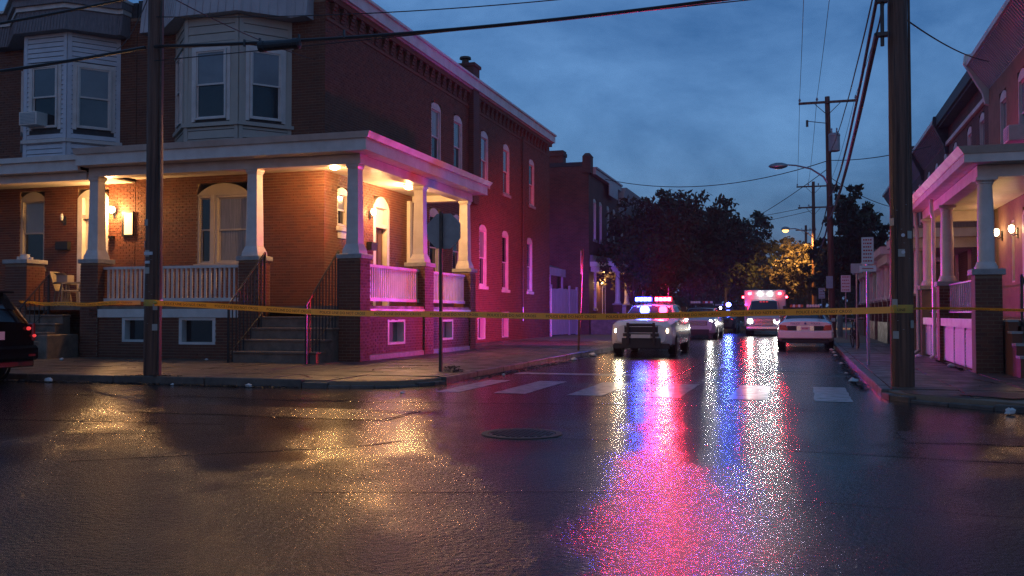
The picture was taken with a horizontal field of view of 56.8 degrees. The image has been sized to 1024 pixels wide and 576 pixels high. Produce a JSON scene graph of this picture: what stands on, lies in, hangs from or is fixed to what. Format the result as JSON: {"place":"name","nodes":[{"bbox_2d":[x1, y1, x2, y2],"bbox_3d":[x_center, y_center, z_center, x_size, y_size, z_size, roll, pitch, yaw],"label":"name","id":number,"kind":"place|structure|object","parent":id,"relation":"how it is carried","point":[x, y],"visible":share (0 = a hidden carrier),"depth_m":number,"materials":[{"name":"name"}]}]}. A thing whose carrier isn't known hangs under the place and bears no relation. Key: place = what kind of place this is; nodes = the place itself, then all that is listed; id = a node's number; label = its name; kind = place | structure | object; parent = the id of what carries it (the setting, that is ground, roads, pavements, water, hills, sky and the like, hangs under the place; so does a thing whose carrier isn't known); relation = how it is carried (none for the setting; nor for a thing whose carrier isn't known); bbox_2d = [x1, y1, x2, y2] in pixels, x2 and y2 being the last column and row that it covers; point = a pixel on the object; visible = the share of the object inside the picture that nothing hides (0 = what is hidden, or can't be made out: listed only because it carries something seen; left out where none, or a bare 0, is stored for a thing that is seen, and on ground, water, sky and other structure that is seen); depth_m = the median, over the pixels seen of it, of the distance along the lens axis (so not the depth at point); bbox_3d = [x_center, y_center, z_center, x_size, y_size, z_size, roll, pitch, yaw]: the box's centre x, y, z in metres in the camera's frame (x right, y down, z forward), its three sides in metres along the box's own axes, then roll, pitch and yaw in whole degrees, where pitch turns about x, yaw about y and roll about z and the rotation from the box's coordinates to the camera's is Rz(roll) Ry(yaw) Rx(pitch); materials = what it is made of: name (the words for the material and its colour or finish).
{"place":"outdoors","nodes":[
{"label":"outdoors","id":0,"kind":"place"},
{"bbox_2d":[1,322,743,388],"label":"pavement","id":1,"kind":"structure","parent":0,"point":[484,358],"depth_m":20.23,"materials":[{"name":"grey concrete"}]},
{"bbox_2d":[0,0,138,358],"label":"row house","id":2,"kind":"structure","parent":1,"relation":"on","point":[44,194],"depth_m":27.49,"materials":[{"name":"red brick"}]},
{"bbox_2d":[19,111,47,127],"bbox_3d":[-13.700,-4.819,27.110,0.620,0.380,0.456,0,-2,17],"label":"air conditioner","id":3,"kind":"object","parent":2,"relation":"attached to","point":[29,119],"visible":1,"depth_m":26.93,"materials":[{"name":"white paint"}]},
{"bbox_2d":[20,192,46,270],"bbox_3d":[-14.480,-1.701,28.684,1.080,2.410,0.220,0,-2,17],"label":"window","id":4,"kind":"structure","parent":2,"relation":"in","point":[32,243],"depth_m":28.74,"materials":[{"name":"beige"}]},
{"bbox_2d":[30,65,57,128],"bbox_3d":[-13.428,-5.486,27.232,0.920,1.800,0.118,0,-2,17],"label":"window","id":5,"kind":"structure","parent":2,"relation":"in","point":[44,80],"depth_m":27.22,"materials":[{"name":"glass"}]},
{"bbox_2d":[54,282,71,305],"bbox_3d":[-12.820,0.187,27.185,0.620,0.704,0.611,0,-2,17],"label":"porch table","id":6,"kind":"object","parent":2,"relation":"on","point":[60,291],"visible":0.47,"depth_m":27.08,"materials":[{"name":"wood"}]},
{"bbox_2d":[54,273,73,281],"bbox_3d":[-12.834,-0.298,27.118,0.380,0.259,0.380,0,-2,17],"label":"cardboard box","id":7,"kind":"object","parent":6,"relation":"on","point":[62,277],"visible":0.9,"depth_m":27.06,"materials":[{"name":"beige"}]},
{"bbox_2d":[49,271,77,305],"bbox_3d":[-13.039,0.036,27.557,0.654,1.023,0.540,0,-2,7],"label":"porch chair","id":8,"kind":"object","parent":2,"relation":"on","point":[56,287],"visible":0.59,"depth_m":27.44,"materials":[{"name":"brown wood"}]},
{"bbox_2d":[60,282,80,305],"bbox_3d":[-12.397,0.016,26.834,0.654,1.023,0.540,0,-2,-13],"label":"porch chair","id":9,"kind":"object","parent":2,"relation":"on","point":[66,290],"visible":0.59,"depth_m":26.62,"materials":[{"name":"wood"}]},
{"bbox_2d":[20,32,121,156],"bbox_3d":[-13.357,-5.476,27.784,3.710,3.650,1.237,0,-2,17],"label":"bay window","id":10,"kind":"structure","parent":2,"relation":"in","point":[45,48],"depth_m":27.29,"materials":[{"name":"white wood"}]},
{"bbox_2d":[76,65,111,130],"bbox_3d":[-12.090,-5.481,27.409,0.920,1.800,0.118,1,-2,-33],"label":"window","id":11,"kind":"structure","parent":2,"relation":"in","point":[94,84],"depth_m":27.41,"materials":[{"name":"grey glass"}]},
{"bbox_2d":[143,0,163,375],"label":"utility pole","id":12,"kind":"object","parent":1,"relation":"on","point":[152,332],"visible":0.91,"depth_m":17.85,"materials":[{"name":"brown wood"}]},
{"bbox_2d":[0,0,124,24],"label":"overhead wire","id":13,"kind":"object","parent":12,"relation":"attached to","point":[60,12],"visible":1,"depth_m":18.50,"materials":[{"name":"black"}]},
{"bbox_2d":[0,46,145,72],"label":"overhead wire","id":14,"kind":"object","parent":12,"relation":"attached to","point":[74,59],"visible":1,"depth_m":18.32,"materials":[{"name":"black"}]},
{"bbox_2d":[72,0,556,363],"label":"corner house","id":15,"kind":"structure","parent":1,"relation":"on","point":[337,176],"depth_m":26.15,"materials":[{"name":"red brick"}]},
{"bbox_2d":[122,318,143,341],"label":"basement window","id":16,"kind":"structure","parent":15,"relation":"in","point":[132,328],"depth_m":25.25,"materials":[{"name":"white paint"}]},
{"bbox_2d":[175,55,180,127],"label":"window","id":17,"kind":"structure","parent":15,"relation":"in","point":[178,63],"depth_m":26.78,"materials":[{"name":"white paint"}]},
{"bbox_2d":[179,318,215,344],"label":"basement window","id":18,"kind":"structure","parent":15,"relation":"in","point":[194,331],"depth_m":24.67,"materials":[{"name":"white paint"}]},
{"bbox_2d":[197,195,210,263],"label":"window","id":19,"kind":"structure","parent":15,"relation":"in","point":[204,202],"depth_m":26.97,"materials":[{"name":"beige"}]},
{"bbox_2d":[194,47,226,119],"bbox_3d":[-8.139,-5.510,25.617,0.980,1.900,0.118,0,-2,17],"label":"window","id":20,"kind":"structure","parent":15,"relation":"in","point":[210,72],"depth_m":25.62,"materials":[{"name":"white paint"}]},
{"bbox_2d":[215,194,246,263],"bbox_3d":[-7.841,-1.654,26.692,1.120,1.950,0.148,0,-2,17],"label":"window","id":21,"kind":"structure","parent":15,"relation":"in","point":[230,210],"depth_m":26.74,"materials":[{"name":"beige"}]},
{"bbox_2d":[173,14,293,141],"bbox_3d":[-8.045,-5.545,26.162,3.920,3.600,1.236,0,-2,17],"label":"bay window","id":22,"kind":"structure","parent":15,"relation":"in","point":[237,123],"depth_m":25.68,"materials":[{"name":"beige wood"}]},
{"bbox_2d":[249,48,281,121],"bbox_3d":[-6.697,-5.506,25.762,0.880,1.900,0.118,1,-2,-32],"label":"window","id":23,"kind":"structure","parent":15,"relation":"in","point":[265,67],"depth_m":25.76,"materials":[{"name":"white paint"}]},
{"bbox_2d":[336,188,346,231],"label":"window","id":24,"kind":"structure","parent":15,"relation":"in","point":[342,193],"depth_m":26.92,"materials":[{"name":"white paint"}]},
{"bbox_2d":[387,319,404,344],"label":"basement window","id":25,"kind":"structure","parent":15,"relation":"in","point":[396,328],"depth_m":25.69,"materials":[{"name":"white paint"}]},
{"bbox_2d":[429,208,438,271],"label":"window","id":26,"kind":"structure","parent":15,"relation":"in","point":[434,253],"depth_m":33.73,"materials":[{"name":"white paint"}]},
{"bbox_2d":[431,102,440,159],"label":"window","id":27,"kind":"structure","parent":15,"relation":"in","point":[436,112],"depth_m":34.02,"materials":[{"name":"grey glass"}]},
{"bbox_2d":[443,319,452,339],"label":"basement window","id":28,"kind":"structure","parent":15,"relation":"in","point":[447,324],"depth_m":29.34,"materials":[{"name":"white paint"}]},
{"bbox_2d":[452,214,458,273],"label":"window","id":29,"kind":"structure","parent":15,"relation":"in","point":[456,247],"depth_m":35.88,"materials":[{"name":"glass"}]},
{"bbox_2d":[454,115,461,168],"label":"window","id":30,"kind":"structure","parent":15,"relation":"in","point":[457,121],"depth_m":36.18,"materials":[{"name":"white paint"}]},
{"bbox_2d":[477,318,484,339],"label":"basement window","id":31,"kind":"structure","parent":15,"relation":"in","point":[481,321],"depth_m":38.73,"materials":[{"name":"white paint"}]},
{"bbox_2d":[479,224,488,289],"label":"window","id":32,"kind":"structure","parent":15,"relation":"in","point":[482,229],"depth_m":38.85,"materials":[{"name":"white paint"}]},
{"bbox_2d":[481,131,489,188],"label":"window","id":33,"kind":"structure","parent":15,"relation":"in","point":[484,138],"depth_m":39.19,"materials":[{"name":"white paint"}]},
{"bbox_2d":[501,230,509,292],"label":"window","id":34,"kind":"structure","parent":15,"relation":"in","point":[504,234],"depth_m":41.78,"materials":[{"name":"white paint"}]},
{"bbox_2d":[502,318,508,337],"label":"basement window","id":35,"kind":"structure","parent":15,"relation":"in","point":[505,321],"depth_m":41.81,"materials":[{"name":"white paint"}]},
{"bbox_2d":[503,144,510,198],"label":"window","id":36,"kind":"structure","parent":15,"relation":"in","point":[505,148],"depth_m":42.01,"materials":[{"name":"white glass"}]},
{"bbox_2d":[527,238,533,294],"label":"window","id":37,"kind":"structure","parent":15,"relation":"in","point":[529,242],"depth_m":45.56,"materials":[{"name":"white paint"}]},
{"bbox_2d":[529,159,535,209],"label":"window","id":38,"kind":"structure","parent":15,"relation":"in","point":[531,165],"depth_m":45.96,"materials":[{"name":"white paint"}]},
{"bbox_2d":[427,211,460,371],"bbox_3d":[-1.405,0.131,19.267,0.721,3.380,0.107,0,-2,17],"label":"stop sign","id":39,"kind":"object","parent":1,"relation":"on","point":[443,231],"visible":0.98,"depth_m":19.27,"materials":[{"name":"metal"}]},
{"bbox_2d":[551,284,577,334],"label":"board gate","id":40,"kind":"structure","parent":1,"relation":"on","point":[564,300],"depth_m":52.14,"materials":[{"name":"wood"}]},
{"bbox_2d":[577,249,582,350],"bbox_3d":[2.207,0.412,30.060,0.225,3.303,0.227,1,-2,-25],"label":"leaning post","id":41,"kind":"object","parent":1,"relation":"on","point":[580,305],"visible":0.84,"depth_m":30.05,"materials":[{"name":"metal"}]},
{"bbox_2d":[549,150,637,334],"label":"end house","id":42,"kind":"structure","parent":1,"relation":"on","point":[583,196],"depth_m":54.20,"materials":[{"name":"brick"}]},
{"bbox_2d":[549,265,565,334],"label":"lean to roof","id":43,"kind":"object","parent":42,"relation":"attached to","point":[557,271],"visible":0.42,"depth_m":50.92,"materials":[{"name":"metal"}]},
{"bbox_2d":[593,199,597,242],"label":"window","id":44,"kind":"structure","parent":42,"relation":"in","point":[594,201],"depth_m":55.65,"materials":[{"name":"white paint"}]},
{"bbox_2d":[595,234,667,305],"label":"street tree","id":45,"kind":"object","parent":1,"relation":"on","point":[634,276],"visible":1,"depth_m":50.77,"materials":[{"name":"green plant"}]},
{"bbox_2d":[618,188,658,303],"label":"row house","id":46,"kind":"structure","parent":1,"relation":"on","point":[625,192],"depth_m":64.07,"materials":[{"name":"brick"}]},
{"bbox_2d":[626,188,683,263],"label":"street tree","id":47,"kind":"object","parent":1,"relation":"on","point":[664,201],"visible":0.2,"depth_m":64.97,"materials":[{"name":"green plant"}]},
{"bbox_2d":[597,195,723,303],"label":"street tree","id":48,"kind":"object","parent":1,"relation":"on","point":[680,255],"visible":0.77,"depth_m":54.90,"materials":[{"name":"green plant"}]},
{"bbox_2d":[661,189,758,307],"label":"street tree","id":49,"kind":"object","parent":1,"relation":"on","point":[718,233],"visible":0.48,"depth_m":69.39,"materials":[{"name":"green plant"}]},
{"bbox_2d":[680,245,776,309],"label":"street tree","id":50,"kind":"object","parent":1,"relation":"on","point":[698,297],"visible":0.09,"depth_m":112.15,"materials":[{"name":"green plant"}]},
{"bbox_2d":[682,210,790,308],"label":"street tree","id":51,"kind":"object","parent":1,"relation":"on","point":[740,280],"visible":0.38,"depth_m":84.89,"materials":[{"name":"green plant"}]},
{"bbox_2d":[0,0,1005,314],"label":"sky","id":52,"kind":"structure","parent":0,"point":[703,95],"materials":[{"name":"blue"}]},
{"bbox_2d":[0,317,1023,575],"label":"road","id":53,"kind":"structure","parent":0,"point":[584,501],"depth_m":7.42,"materials":[{"name":"black asphalt"}]},
{"bbox_2d":[0,291,37,380],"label":"parked suv","id":54,"kind":"object","parent":53,"relation":"on","point":[18,348],"visible":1,"depth_m":17.70,"materials":[{"name":"black paint"}]},
{"bbox_2d":[69,440,401,460],"bbox_3d":[-2.456,1.537,8.931,3.121,0.001,0.262,1,-2,-26],"label":"tar seam","id":55,"kind":"object","parent":53,"relation":"on","point":[241,451],"visible":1,"depth_m":8.90,"materials":[{"name":"black"}]},
{"bbox_2d":[132,403,416,419],"bbox_3d":[-3.198,1.637,12.590,3.755,0.001,1.143,0,-2,17],"label":"road patch","id":56,"kind":"object","parent":53,"relation":"on","point":[286,411],"visible":1,"depth_m":12.55,"materials":[{"name":"black asphalt"}]},
{"bbox_2d":[0,349,967,389],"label":"leaf drift","id":57,"kind":"object","parent":53,"relation":"on","point":[844,368],"visible":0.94,"depth_m":18.91,"materials":[{"name":"brown plant"}]},
{"bbox_2d":[481,428,562,438],"bbox_3d":[0.106,1.570,10.238,0.880,0.013,0.880,0,-2,17],"label":"manhole cover","id":58,"kind":"object","parent":53,"relation":"on","point":[520,433],"visible":1,"depth_m":10.17,"materials":[{"name":"metal"}]},
{"bbox_2d":[185,395,873,412],"bbox_3d":[-0.296,1.666,13.704,10.408,0.001,0.530,0,-2,12],"label":"tar seam","id":59,"kind":"object","parent":53,"relation":"on","point":[570,403],"visible":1,"depth_m":13.65,"materials":[{"name":"black"}]},
{"bbox_2d":[514,372,671,376],"bbox_3d":[1.712,1.842,20.200,3.350,0.001,0.520,0,-2,17],"label":"stop line","id":60,"kind":"object","parent":53,"relation":"on","point":[592,374],"visible":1,"depth_m":20.16,"materials":[{"name":"paint"}]},
{"bbox_2d":[437,380,852,401],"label":"crosswalk","id":61,"kind":"structure","parent":53,"relation":"on","point":[825,394],"depth_m":15.97,"materials":[{"name":"paint"}]},
{"bbox_2d":[612,287,690,354],"bbox_3d":[4.703,1.083,31.482,2.375,2.266,5.100,0,-2,17],"label":"police car","id":62,"kind":"object","parent":53,"relation":"on","point":[671,335],"visible":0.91,"depth_m":29.36,"materials":[{"name":"white paint"}]},
{"bbox_2d":[314,490,1023,516],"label":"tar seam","id":63,"kind":"object","parent":53,"relation":"on","point":[706,493],"visible":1,"depth_m":6.78,"materials":[{"name":"black asphalt"}]},
{"bbox_2d":[687,301,723,338],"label":"police car","id":64,"kind":"object","parent":53,"relation":"on","point":[714,326],"visible":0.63,"depth_m":48.30,"materials":[{"name":"white paint"}]},
{"bbox_2d":[715,302,739,332],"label":"police car","id":65,"kind":"object","parent":53,"relation":"on","point":[733,323],"visible":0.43,"depth_m":63.32,"materials":[{"name":"grey paint"}]},
{"bbox_2d":[658,289,854,321],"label":"distant treeline","id":66,"kind":"object","parent":53,"relation":"on","point":[678,300],"visible":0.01,"depth_m":148.60,"materials":[{"name":"green plant"}]},
{"bbox_2d":[702,368,811,371],"bbox_3d":[5.649,1.888,21.870,2.453,0.001,1.235,0,-2,17],"label":"road patch","id":67,"kind":"object","parent":53,"relation":"on","point":[758,369],"visible":1,"depth_m":21.98,"materials":[{"name":"grey asphalt"}]},
{"bbox_2d":[741,290,787,335],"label":"ambulance","id":68,"kind":"object","parent":53,"relation":"on","point":[763,299],"visible":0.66,"depth_m":56.47,"materials":[{"name":"white paint"}]},
{"bbox_2d":[719,245,820,309],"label":"street tree","id":69,"kind":"object","parent":53,"relation":"on","point":[790,301],"visible":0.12,"depth_m":117.28,"materials":[{"name":"green plant"}]},
{"bbox_2d":[562,437,1023,462],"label":"tar seam","id":70,"kind":"object","parent":53,"relation":"on","point":[817,451],"visible":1,"depth_m":8.83,"materials":[{"name":"black asphalt"}]},
{"bbox_2d":[769,236,826,304],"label":"street tree","id":71,"kind":"object","parent":53,"relation":"on","point":[781,241],"visible":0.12,"depth_m":93.84,"materials":[{"name":"green plant"}]},
{"bbox_2d":[757,239,843,304],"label":"street tree","id":72,"kind":"object","parent":53,"relation":"on","point":[796,280],"visible":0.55,"depth_m":79.03,"materials":[{"name":"green plant"}]},
{"bbox_2d":[775,304,835,348],"bbox_3d":[11.268,1.490,36.421,2.280,1.706,5.500,0,-2,17],"label":"police car","id":73,"kind":"object","parent":53,"relation":"on","point":[805,328],"visible":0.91,"depth_m":33.97,"materials":[{"name":"white paint"}]},
{"bbox_2d":[897,431,1023,445],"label":"road patch","id":74,"kind":"object","parent":53,"relation":"on","point":[967,438],"visible":1,"depth_m":9.84,"materials":[{"name":"black asphalt"}]},
{"bbox_2d":[833,322,1023,412],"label":"pavement","id":75,"kind":"structure","parent":0,"point":[938,383],"depth_m":16.23,"materials":[{"name":"grey concrete"}]},
{"bbox_2d":[781,181,825,306],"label":"utility pole","id":76,"kind":"object","parent":75,"relation":"on","point":[784,229],"visible":0.73,"depth_m":76.28,"materials":[{"name":"brown wood"}]},
{"bbox_2d":[768,95,856,337],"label":"utility pole","id":77,"kind":"object","parent":75,"relation":"on","point":[830,136],"visible":0.95,"depth_m":46.89,"materials":[{"name":"brown wood"}]},
{"bbox_2d":[605,160,829,186],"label":"overhead wire","id":78,"kind":"object","parent":77,"relation":"attached to","point":[718,184],"visible":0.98,"depth_m":51.35,"materials":[{"name":"black"}]},
{"bbox_2d":[791,246,854,307],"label":"street tree","id":79,"kind":"object","parent":75,"relation":"on","point":[850,298],"visible":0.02,"depth_m":120.42,"materials":[{"name":"green plant"}]},
{"bbox_2d":[799,248,853,307],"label":"street tree","id":80,"kind":"object","parent":75,"relation":"on","point":[819,279],"visible":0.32,"depth_m":71.80,"materials":[{"name":"green plant"}]},
{"bbox_2d":[837,315,842,336],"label":"short post","id":81,"kind":"object","parent":75,"relation":"on","point":[839,325],"visible":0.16,"depth_m":47.61,"materials":[{"name":"metal"}]},
{"bbox_2d":[841,275,850,339],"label":"parking sign","id":82,"kind":"object","parent":75,"relation":"on","point":[845,283],"visible":0.97,"depth_m":43.30,"materials":[{"name":"metal"}]},
{"bbox_2d":[811,196,889,329],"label":"street tree","id":83,"kind":"object","parent":75,"relation":"on","point":[847,249],"visible":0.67,"depth_m":59.03,"materials":[{"name":"green plant"}]},
{"bbox_2d":[845,317,861,348],"bbox_3d":[11.657,1.532,32.270,0.616,1.044,1.740,-4,-2,11],"label":"bicycle","id":84,"kind":"object","parent":75,"relation":"on","point":[853,333],"visible":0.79,"depth_m":32.34,"materials":[{"name":"black metal"}]},
{"bbox_2d":[851,263,861,348],"bbox_3d":[11.369,0.629,31.230,0.360,2.870,0.072,0,-2,17],"label":"kerb sign","id":85,"kind":"object","parent":75,"relation":"on","point":[854,268],"visible":0.72,"depth_m":31.22,"materials":[{"name":"metal"}]},
{"bbox_2d":[832,183,886,300],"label":"street tree","id":86,"kind":"object","parent":75,"relation":"on","point":[866,211],"visible":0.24,"depth_m":67.55,"materials":[{"name":"green plant"}]},
{"bbox_2d":[859,237,875,364],"bbox_3d":[8.149,0.321,21.685,0.360,2.970,0.088,0,-2,17],"label":"parking sign","id":87,"kind":"object","parent":75,"relation":"on","point":[867,246],"visible":0.98,"depth_m":21.67,"materials":[{"name":"metal"}]},
{"bbox_2d":[852,186,889,335],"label":"row house","id":88,"kind":"structure","parent":75,"relation":"on","point":[862,328],"depth_m":53.36,"materials":[{"name":"white paint"}]},
{"bbox_2d":[861,161,923,339],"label":"row house","id":89,"kind":"structure","parent":75,"relation":"on","point":[874,277],"depth_m":44.05,"materials":[{"name":"white paint"}]},
{"bbox_2d":[876,0,914,386],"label":"utility pole","id":90,"kind":"object","parent":75,"relation":"on","point":[897,34],"visible":0.94,"depth_m":15.18,"materials":[{"name":"brown wood"}]},
{"bbox_2d":[156,0,554,17],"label":"overhead wire","id":91,"kind":"object","parent":90,"relation":"attached to","point":[357,13],"visible":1,"depth_m":17.07,"materials":[{"name":"black"}]},
{"bbox_2d":[153,0,729,47],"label":"overhead wire","id":92,"kind":"object","parent":90,"relation":"attached to","point":[699,2],"visible":0.94,"depth_m":16.59,"materials":[{"name":"black"}]},
{"bbox_2d":[243,30,344,51],"bbox_3d":[-3.945,-4.437,17.098,2.050,0.265,0.210,0,-2,17],"label":"splice case","id":93,"kind":"object","parent":92,"relation":"hanging from","point":[284,44],"visible":1,"depth_m":17.11,"materials":[{"name":"black plastic"}]},
{"bbox_2d":[154,0,747,60],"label":"overhead wire","id":94,"kind":"object","parent":90,"relation":"attached to","point":[405,35],"visible":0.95,"depth_m":17.04,"materials":[{"name":"black"}]},
{"bbox_2d":[19,300,1023,319],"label":"barrier tape","id":95,"kind":"object","parent":90,"relation":"attached to","point":[773,312],"visible":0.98,"depth_m":16.22,"materials":[{"name":"yellow plastic"}]},
{"bbox_2d":[829,0,872,152],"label":"overhead wire","id":96,"kind":"object","parent":90,"relation":"attached to","point":[856,66],"visible":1,"depth_m":21.93,"materials":[{"name":"black"}]},
{"bbox_2d":[828,0,877,196],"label":"overhead wire","id":97,"kind":"object","parent":90,"relation":"attached to","point":[865,57],"visible":1,"depth_m":19.53,"materials":[{"name":"black"}]},
{"bbox_2d":[828,32,878,218],"bbox_3d":[10.785,-3.562,31.057,0.086,0.690,33.104,0,-2,17],"label":"overhead wire","id":98,"kind":"object","parent":90,"relation":"attached to","point":[869,68],"visible":1,"depth_m":19.61,"materials":[{"name":"black"}]},
{"bbox_2d":[874,121,947,343],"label":"row house","id":99,"kind":"structure","parent":75,"relation":"on","point":[927,161],"depth_m":38.95,"materials":[{"name":"white paint"}]},
{"bbox_2d":[886,71,988,351],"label":"row house","id":100,"kind":"structure","parent":75,"relation":"on","point":[960,118],"depth_m":29.97,"materials":[{"name":"red paint"}]},
{"bbox_2d":[980,112,984,144],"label":"window","id":101,"kind":"structure","parent":100,"relation":"in","point":[982,141],"depth_m":28.59,"materials":[{"name":"white paint"}]},
{"bbox_2d":[912,0,1023,377],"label":"corner house","id":102,"kind":"structure","parent":75,"relation":"on","point":[982,186],"depth_m":23.28,"materials":[{"name":"red paint"}]},
{"bbox_2d":[1000,90,1006,143],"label":"window","id":103,"kind":"structure","parent":102,"relation":"in","point":[1003,120],"depth_m":25.65,"materials":[{"name":"white paint"}]},
{"bbox_2d":[1011,220,1014,281],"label":"window","id":104,"kind":"structure","parent":102,"relation":"in","point":[1012,222],"depth_m":24.42,"materials":[{"name":"white paint"}]},
{"bbox_2d":[1003,124,1023,143],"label":"air conditioner","id":105,"kind":"object","parent":102,"relation":"attached to","point":[1013,133],"visible":0.94,"depth_m":22.96,"materials":[{"name":"white paint"}]},
{"bbox_2d":[1018,68,1023,123],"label":"window","id":106,"kind":"structure","parent":102,"relation":"in","point":[1021,75],"depth_m":23.52,"materials":[{"name":"white paint"}]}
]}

